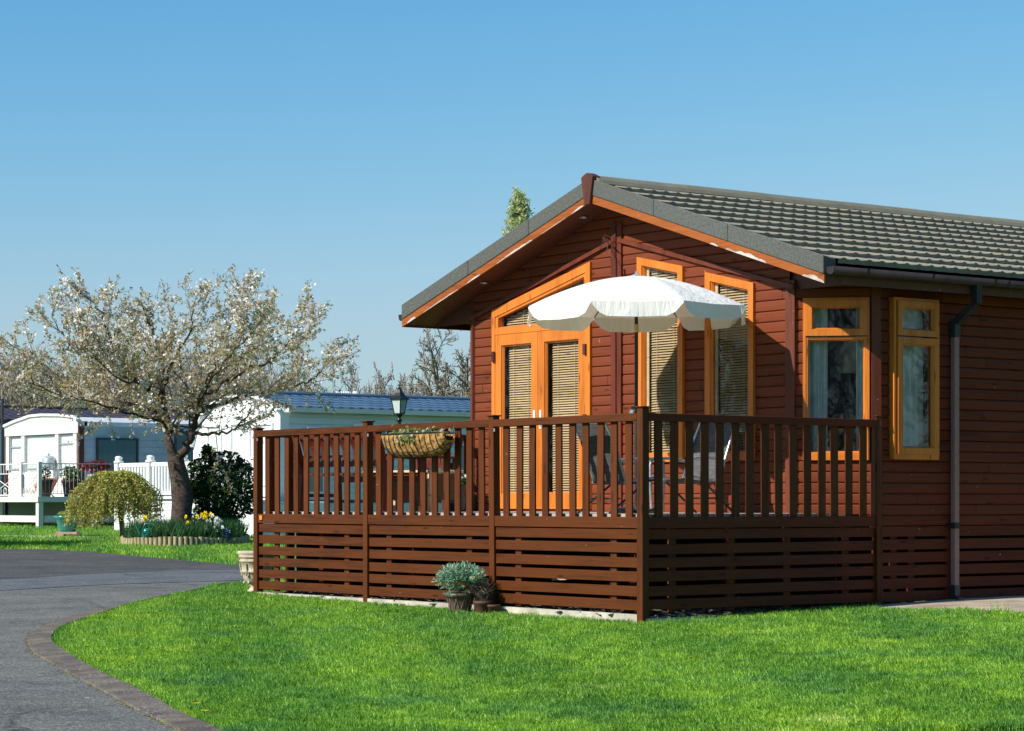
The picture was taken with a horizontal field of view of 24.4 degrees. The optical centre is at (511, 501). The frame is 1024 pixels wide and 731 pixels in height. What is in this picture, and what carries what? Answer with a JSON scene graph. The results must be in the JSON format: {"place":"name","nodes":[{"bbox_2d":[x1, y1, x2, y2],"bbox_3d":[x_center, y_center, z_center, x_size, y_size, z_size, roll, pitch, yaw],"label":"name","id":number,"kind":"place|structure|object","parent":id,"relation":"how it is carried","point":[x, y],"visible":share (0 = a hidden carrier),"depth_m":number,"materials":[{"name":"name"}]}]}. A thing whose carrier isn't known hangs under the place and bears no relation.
{"place":"outdoors","nodes":[
{"label":"outdoors","id":0,"kind":"place"},
{"bbox_2d":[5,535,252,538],"bbox_3d":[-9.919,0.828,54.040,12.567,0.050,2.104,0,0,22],"label":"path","id":1,"kind":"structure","parent":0,"point":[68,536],"depth_m":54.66,"materials":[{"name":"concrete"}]},
{"bbox_2d":[0,569,272,589],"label":"tarmac strip","id":2,"kind":"object","parent":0,"point":[131,577],"visible":0.84,"depth_m":31.34,"materials":[{"name":"grey asphalt"}]},
{"bbox_2d":[0,550,281,730],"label":"road","id":3,"kind":"structure","parent":0,"point":[38,693],"depth_m":15.81,"materials":[{"name":"grey asphalt"}]},
{"bbox_2d":[0,549,282,578],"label":"old tarmac","id":4,"kind":"structure","parent":0,"point":[24,563],"depth_m":36.56,"materials":[{"name":"grey asphalt"}]},
{"bbox_2d":[0,522,295,570],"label":"verge grass","id":5,"kind":"structure","parent":0,"point":[225,554],"depth_m":46.21,"materials":[{"name":"green plant"}]},
{"bbox_2d":[55,532,79,536],"bbox_3d":[-10.306,0.776,54.858,0.510,0.130,0.450,0,0,0],"label":"brick stand","id":6,"kind":"object","parent":5,"relation":"on","point":[68,533],"visible":0.71,"depth_m":54.64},
{"bbox_2d":[53,510,78,531],"bbox_3d":[-10.301,0.456,54.863,0.660,0.511,0.660,0,0,-37],"label":"teal pot","id":7,"kind":"object","parent":6,"relation":"on","point":[62,527],"visible":0.62,"depth_m":54.68,"materials":[{"name":"ceramic"}]},
{"bbox_2d":[0,510,1023,730],"bbox_3d":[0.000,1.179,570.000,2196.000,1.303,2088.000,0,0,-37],"label":"ground","id":8,"kind":"structure","parent":0,"point":[858,604],"depth_m":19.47,"materials":[{"name":"green plant"}]},
{"bbox_2d":[1,399,3,514],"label":"pole","id":9,"kind":"object","parent":8,"relation":"on","point":[2,436],"visible":0.59,"depth_m":73.96,"materials":[{"name":"grey metal"}]},
{"bbox_2d":[0,405,188,496],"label":"purple roofed caravan","id":10,"kind":"object","parent":8,"relation":"on","point":[10,414],"visible":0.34,"depth_m":81.43,"materials":[{"name":"metal"}]},
{"bbox_2d":[0,462,200,527],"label":"cream deck","id":11,"kind":"structure","parent":8,"relation":"on","point":[39,499],"depth_m":65.58,"materials":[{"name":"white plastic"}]},
{"bbox_2d":[25,478,56,496],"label":"orange deckchair","id":12,"kind":"object","parent":11,"relation":"on","point":[55,482],"visible":0.2,"depth_m":66.68,"materials":[{"name":"fabric"}]},
{"bbox_2d":[36,466,52,496],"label":"potted shrub","id":13,"kind":"object","parent":11,"relation":"on","point":[47,485],"visible":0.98,"depth_m":65.39,"materials":[{"name":"green plant"}]},
{"bbox_2d":[42,453,55,468],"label":"watering can","id":14,"kind":"object","parent":11,"relation":"on","point":[48,459],"visible":0.77,"depth_m":68.98,"materials":[{"name":"silver metal"}]},
{"bbox_2d":[60,466,80,496],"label":"potted shrub","id":15,"kind":"object","parent":11,"relation":"on","point":[71,479],"visible":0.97,"depth_m":65.78,"materials":[{"name":"green plant"}]},
{"bbox_2d":[82,460,110,475],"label":"flower bowl","id":16,"kind":"object","parent":11,"relation":"on","point":[100,467],"visible":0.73,"depth_m":66.27,"materials":[{"name":"red plant"}]},
{"bbox_2d":[61,469,164,536],"bbox_3d":[-9.014,0.085,53.486,2.266,1.630,2.060,0,0,7],"label":"weeping tree","id":17,"kind":"object","parent":8,"relation":"on","point":[99,487],"visible":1,"depth_m":53.07,"materials":[{"name":"green plant"}]},
{"bbox_2d":[3,414,234,525],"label":"cream caravan","id":18,"kind":"object","parent":8,"relation":"on","point":[33,438],"visible":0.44,"depth_m":69.30,"materials":[{"name":"white plastic"}]},
{"bbox_2d":[10,436,20,469],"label":"window","id":19,"kind":"structure","parent":18,"relation":"in","point":[15,442],"depth_m":71.49,"materials":[{"name":"white glass"}]},
{"bbox_2d":[25,435,54,469],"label":"window","id":20,"kind":"structure","parent":18,"relation":"in","point":[36,447],"depth_m":70.27,"materials":[{"name":"white glass"}]},
{"bbox_2d":[60,434,72,468],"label":"window","id":21,"kind":"structure","parent":18,"relation":"in","point":[66,449],"depth_m":68.75,"materials":[{"name":"white glass"}]},
{"bbox_2d":[96,437,138,470],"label":"window","id":22,"kind":"structure","parent":18,"relation":"in","point":[107,449],"depth_m":68.65,"materials":[{"name":"blue glass"}]},
{"bbox_2d":[174,431,192,460],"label":"window","id":23,"kind":"structure","parent":18,"relation":"in","point":[178,439],"depth_m":69.91,"materials":[{"name":"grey glass"}]},
{"bbox_2d":[27,580,271,730],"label":"kerb","id":24,"kind":"structure","parent":8,"relation":"on","point":[41,644],"depth_m":15.15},
{"bbox_2d":[24,634,179,730],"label":"kerb moss","id":25,"kind":"object","parent":24,"relation":"on","point":[29,648],"visible":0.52,"depth_m":14.81,"materials":[{"name":"green plant"}]},
{"bbox_2d":[121,533,248,546],"bbox_3d":[-6.662,0.799,48.201,2.571,0.271,3.577,0,0,-7],"label":"log edging","id":26,"kind":"object","parent":8,"relation":"on","point":[177,541],"visible":0.5,"depth_m":46.63,"materials":[{"name":"beige wood"}]},
{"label":"flower bed soil","id":27,"kind":"structure","parent":26,"relation":"in","visible":0},
{"bbox_2d":[135,523,153,537],"bbox_3d":[-7.242,0.610,46.899,0.378,0.341,0.291,0,0,-37],"label":"watering can","id":28,"kind":"object","parent":27,"relation":"on","point":[145,529],"visible":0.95,"depth_m":46.82,"materials":[{"name":"teal metal"}]},
{"bbox_2d":[143,515,147,526],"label":"daffodils","id":29,"kind":"object","parent":27,"relation":"on","point":[145,519],"visible":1,"depth_m":46.93,"materials":[{"name":"yellow plant"}]},
{"bbox_2d":[0,263,360,543],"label":"cherry tree","id":30,"kind":"object","parent":27,"relation":"on","point":[97,338],"visible":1,"depth_m":48.51,"materials":[{"name":"white plant"}]},
{"bbox_2d":[117,516,251,540],"bbox_3d":[-6.650,0.540,48.217,2.727,0.488,3.713,0,0,-6],"label":"bed foliage","id":31,"kind":"object","parent":27,"relation":"on","point":[166,528],"visible":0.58,"depth_m":47.03,"materials":[{"name":"green plant"}]},
{"bbox_2d":[196,513,207,535],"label":"daffodils","id":32,"kind":"object","parent":27,"relation":"on","point":[203,516],"visible":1,"depth_m":46.81,"materials":[{"name":"yellow plant"}]},
{"bbox_2d":[203,510,213,534],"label":"daffodils","id":33,"kind":"object","parent":27,"relation":"on","point":[205,513],"visible":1,"depth_m":47.01,"materials":[{"name":"yellow plant"}]},
{"bbox_2d":[206,514,229,540],"bbox_3d":[-5.827,0.518,47.147,0.558,0.565,0.612,0,0,32],"label":"narcissi","id":34,"kind":"object","parent":27,"relation":"on","point":[216,519],"visible":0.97,"depth_m":46.94,"materials":[{"name":"white plant"}]},
{"bbox_2d":[187,444,252,522],"bbox_3d":[-6.079,-0.158,49.591,1.432,2.104,1.262,0,0,-37],"label":"camellia shrub","id":35,"kind":"object","parent":27,"relation":"on","point":[222,506],"visible":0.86,"depth_m":49.43,"materials":[{"name":"green plant"}]},
{"bbox_2d":[221,530,230,540],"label":"hyacinths","id":36,"kind":"object","parent":27,"relation":"on","point":[228,537],"visible":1,"depth_m":47.03,"materials":[{"name":"blue plant"}]},
{"bbox_2d":[114,452,323,535],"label":"white deck","id":37,"kind":"structure","parent":8,"relation":"on","point":[157,473],"depth_m":58.65,"materials":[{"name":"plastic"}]},
{"bbox_2d":[0,337,461,510],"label":"wood","id":38,"kind":"object","parent":8,"relation":"on","point":[11,396],"visible":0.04,"depth_m":133.58,"materials":[{"name":"plant"}]},
{"bbox_2d":[237,551,273,591],"bbox_3d":[-2.964,0.824,27.500,0.456,0.490,0.454,0,0,-37],"label":"stone urn","id":39,"kind":"object","parent":8,"relation":"on","point":[246,564],"visible":0.39,"depth_m":27.36,"materials":[{"name":"beige stone"}]},
{"bbox_2d":[190,390,469,510],"bbox_3d":[-3.758,-1.109,63.005,9.310,3.902,6.186,0,0,-37],"label":"white caravan","id":40,"kind":"object","parent":8,"relation":"on","point":[355,408],"visible":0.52,"depth_m":59.71,"materials":[{"name":"plastic"}]},
{"bbox_2d":[206,425,221,451],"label":"window","id":41,"kind":"structure","parent":40,"relation":"in","point":[211,439],"depth_m":60.55,"materials":[{"name":"white plastic"}]},
{"bbox_2d":[230,422,250,459],"bbox_3d":[-6.827,-1.183,59.481,0.050,1.600,0.950,0,0,-37],"label":"window","id":42,"kind":"structure","parent":40,"relation":"in","point":[242,443],"depth_m":59.51,"materials":[{"name":"white plastic"}]},
{"bbox_2d":[254,422,273,485],"bbox_3d":[-6.137,-1.158,58.561,0.050,1.550,0.850,0,0,-37],"label":"window","id":43,"kind":"structure","parent":40,"relation":"in","point":[271,425],"depth_m":58.57,"materials":[{"name":"white plastic"}]},
{"bbox_2d":[307,427,323,493],"bbox_3d":[-4.856,-1.008,58.562,0.500,1.650,0.050,0,0,-37],"label":"window","id":44,"kind":"structure","parent":40,"relation":"in","point":[311,469],"depth_m":58.54,"materials":[{"name":"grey glass"}]},
{"bbox_2d":[353,424,386,469],"bbox_3d":[-3.576,-1.358,59.522,1.000,1.150,0.050,0,0,-37],"label":"window","id":45,"kind":"structure","parent":40,"relation":"in","point":[374,467],"depth_m":59.41,"materials":[{"name":"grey glass"}]},
{"bbox_2d":[461,444,463,482],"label":"window","id":46,"kind":"structure","parent":40,"relation":"in","point":[462,454],"depth_m":61.26,"materials":[{"name":"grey glass"}]},
{"bbox_2d":[340,357,360,389],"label":"bare tree","id":47,"kind":"object","parent":8,"relation":"on","point":[352,379],"visible":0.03,"depth_m":173.40,"materials":[{"name":"plant"}]},
{"bbox_2d":[361,363,394,394],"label":"bare tree","id":48,"kind":"object","parent":8,"relation":"on","point":[379,387],"visible":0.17,"depth_m":184.16,"materials":[{"name":"plant"}]},
{"bbox_2d":[372,361,408,394],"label":"bare tree","id":49,"kind":"object","parent":8,"relation":"on","point":[384,381],"visible":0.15,"depth_m":181.84,"materials":[{"name":"plant"}]},
{"bbox_2d":[389,384,408,423],"bbox_3d":[-1.524,-0.271,32.000,0.191,2.643,0.191,0,0,35],"label":"garden lantern","id":50,"kind":"object","parent":8,"relation":"on","point":[399,399],"visible":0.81,"depth_m":31.96,"materials":[{"name":"black paint"}]},
{"bbox_2d":[391,368,423,394],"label":"bare tree","id":51,"kind":"object","parent":8,"relation":"on","point":[411,381],"visible":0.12,"depth_m":189.50,"materials":[{"name":"plant"}]},
{"bbox_2d":[397,328,469,396],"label":"bare tree","id":52,"kind":"object","parent":8,"relation":"on","point":[464,370],"visible":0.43,"depth_m":110.66,"materials":[{"name":"plant"}]},
{"bbox_2d":[432,561,487,613],"bbox_3d":[-0.500,0.844,23.215,0.578,0.526,0.568,0,0,-37],"label":"juniper planter","id":53,"kind":"object","parent":8,"relation":"on","point":[452,575],"visible":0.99,"depth_m":23.11,"materials":[{"name":"green plant"}]},
{"bbox_2d":[467,577,493,613],"bbox_3d":[-0.307,0.927,23.137,0.329,0.360,0.371,0,0,-2],"label":"potted plant","id":54,"kind":"object","parent":8,"relation":"on","point":[482,602],"visible":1,"depth_m":23.05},
{"bbox_2d":[487,604,500,613],"bbox_3d":[-0.181,1.058,23.061,0.144,0.100,0.144,0,0,-37],"label":"pot","id":55,"kind":"object","parent":8,"relation":"on","point":[493,607],"visible":0.72,"depth_m":23.01,"materials":[{"name":"brown ceramic"}]},
{"bbox_2d":[261,592,772,622],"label":"plinth","id":56,"kind":"structure","parent":8,"relation":"on","point":[579,614],"depth_m":22.77,"materials":[{"name":"concrete"}]},
{"bbox_2d":[266,591,843,617],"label":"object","id":57,"kind":"object","parent":56,"relation":"on","point":[690,612],"visible":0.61,"depth_m":22.80,"materials":[{"name":"grey concrete"}]},
{"bbox_2d":[252,406,883,623],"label":"wooden deck","id":58,"kind":"structure","parent":56,"relation":"on","point":[367,552],"depth_m":22.91,"materials":[{"name":"brown wood"}]},
{"bbox_2d":[292,432,419,511],"bbox_3d":[-1.718,-0.333,26.469,0.670,0.900,1.770,0,0,-37],"label":"garden bench","id":59,"kind":"object","parent":58,"relation":"on","point":[352,478],"visible":0.37,"depth_m":26.39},
{"bbox_2d":[362,470,462,511],"bbox_3d":[-1.125,-0.113,26.670,0.460,0.460,1.350,0,0,-37],"label":"table","id":60,"kind":"object","parent":58,"relation":"on","point":[440,486],"visible":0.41,"depth_m":26.20,"materials":[{"name":"brown wood"}]},
{"bbox_2d":[380,423,455,458],"bbox_3d":[-0.954,-0.622,24.085,0.343,0.377,1.158,0,0,-37],"label":"hanging trough","id":61,"kind":"object","parent":58,"relation":"hanging from","point":[417,443],"visible":1,"depth_m":23.93,"materials":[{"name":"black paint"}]},
{"bbox_2d":[386,437,463,510],"bbox_3d":[-1.024,-0.333,27.527,0.670,0.900,0.680,0,0,-37],"label":"garden armchair","id":62,"kind":"object","parent":58,"relation":"on","point":[440,464],"visible":0.11,"depth_m":27.50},
{"bbox_2d":[450,473,465,510],"bbox_3d":[-0.639,-0.108,27.353,0.333,0.451,0.320,0,0,-37],"label":"blue planter","id":63,"kind":"object","parent":58,"relation":"on","point":[463,495],"visible":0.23,"depth_m":27.25,"materials":[{"name":"ceramic"}]},
{"bbox_2d":[577,422,666,513],"bbox_3d":[1.017,-0.332,22.649,0.750,0.914,0.604,0,0,-33],"label":"reclining chair","id":64,"kind":"object","parent":58,"relation":"on","point":[593,454],"visible":0.44,"depth_m":22.51,"materials":[{"name":"silver metal"}]},
{"bbox_2d":[527,271,745,512],"bbox_3d":[1.250,-1.089,23.604,2.221,2.411,2.223,0,0,-37],"label":"parasol","id":65,"kind":"object","parent":58,"relation":"on","point":[635,303],"visible":0.95,"depth_m":23.04,"materials":[{"name":"white fabric"}]},
{"bbox_2d":[649,422,730,512],"bbox_3d":[1.803,-0.351,23.431,0.750,0.953,0.604,0,0,-40],"label":"reclining chair","id":66,"kind":"object","parent":58,"relation":"on","point":[727,435],"visible":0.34,"depth_m":23.52,"materials":[{"name":"silver metal"}]},
{"bbox_2d":[501,183,534,236],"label":"poplar tree","id":67,"kind":"object","parent":8,"relation":"on","point":[518,216],"visible":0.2,"depth_m":81.86,"materials":[{"name":"green plant"}]},
{"bbox_2d":[265,593,1012,620],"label":"edge grass","id":68,"kind":"structure","parent":8,"relation":"on","point":[753,613],"depth_m":22.13,"materials":[{"name":"green plant"}]},
{"bbox_2d":[398,173,1023,608],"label":"timber lodge","id":69,"kind":"structure","parent":8,"relation":"on","point":[908,323],"depth_m":24.37,"materials":[{"name":"brown wood"}]},
{"bbox_2d":[491,262,592,508],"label":"french doors","id":70,"kind":"structure","parent":69,"relation":"in","point":[523,335],"depth_m":26.60,"materials":[{"name":"brown wood"}]},
{"bbox_2d":[637,257,685,461],"bbox_3d":[1.584,-1.508,24.958,0.083,2.190,0.740,0,0,-37],"label":"window","id":71,"kind":"structure","parent":69,"relation":"in","point":[644,265],"depth_m":24.97,"materials":[{"name":"brown wood"}]},
{"bbox_2d":[705,272,756,460],"bbox_3d":[2.235,-1.385,24.089,0.083,1.945,0.732,0,0,-37],"label":"window","id":72,"kind":"structure","parent":69,"relation":"in","point":[712,281],"depth_m":24.11,"materials":[{"name":"brown wood"}]},
{"bbox_2d":[803,297,868,459],"bbox_3d":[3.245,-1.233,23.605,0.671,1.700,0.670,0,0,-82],"label":"window","id":73,"kind":"structure","parent":69,"relation":"in","point":[855,355],"depth_m":23.40,"materials":[{"name":"brown wood"}]},
{"bbox_2d":[888,297,938,459],"bbox_3d":[3.964,-1.233,23.601,0.640,1.700,0.233,0,0,-37],"label":"window","id":74,"kind":"structure","parent":69,"relation":"in","point":[907,342],"depth_m":23.66,"materials":[{"name":"brown wood"}]},
{"bbox_2d":[0,0,1023,408],"label":"sky","id":75,"kind":"structure","parent":0,"point":[364,151],"materials":[{"name":"blue"}]},
{"bbox_2d":[858,596,1023,611],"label":"paving","id":76,"kind":"structure","parent":0,"point":[1016,603],"depth_m":23.11,"materials":[{"name":"beige concrete"}]}
]}

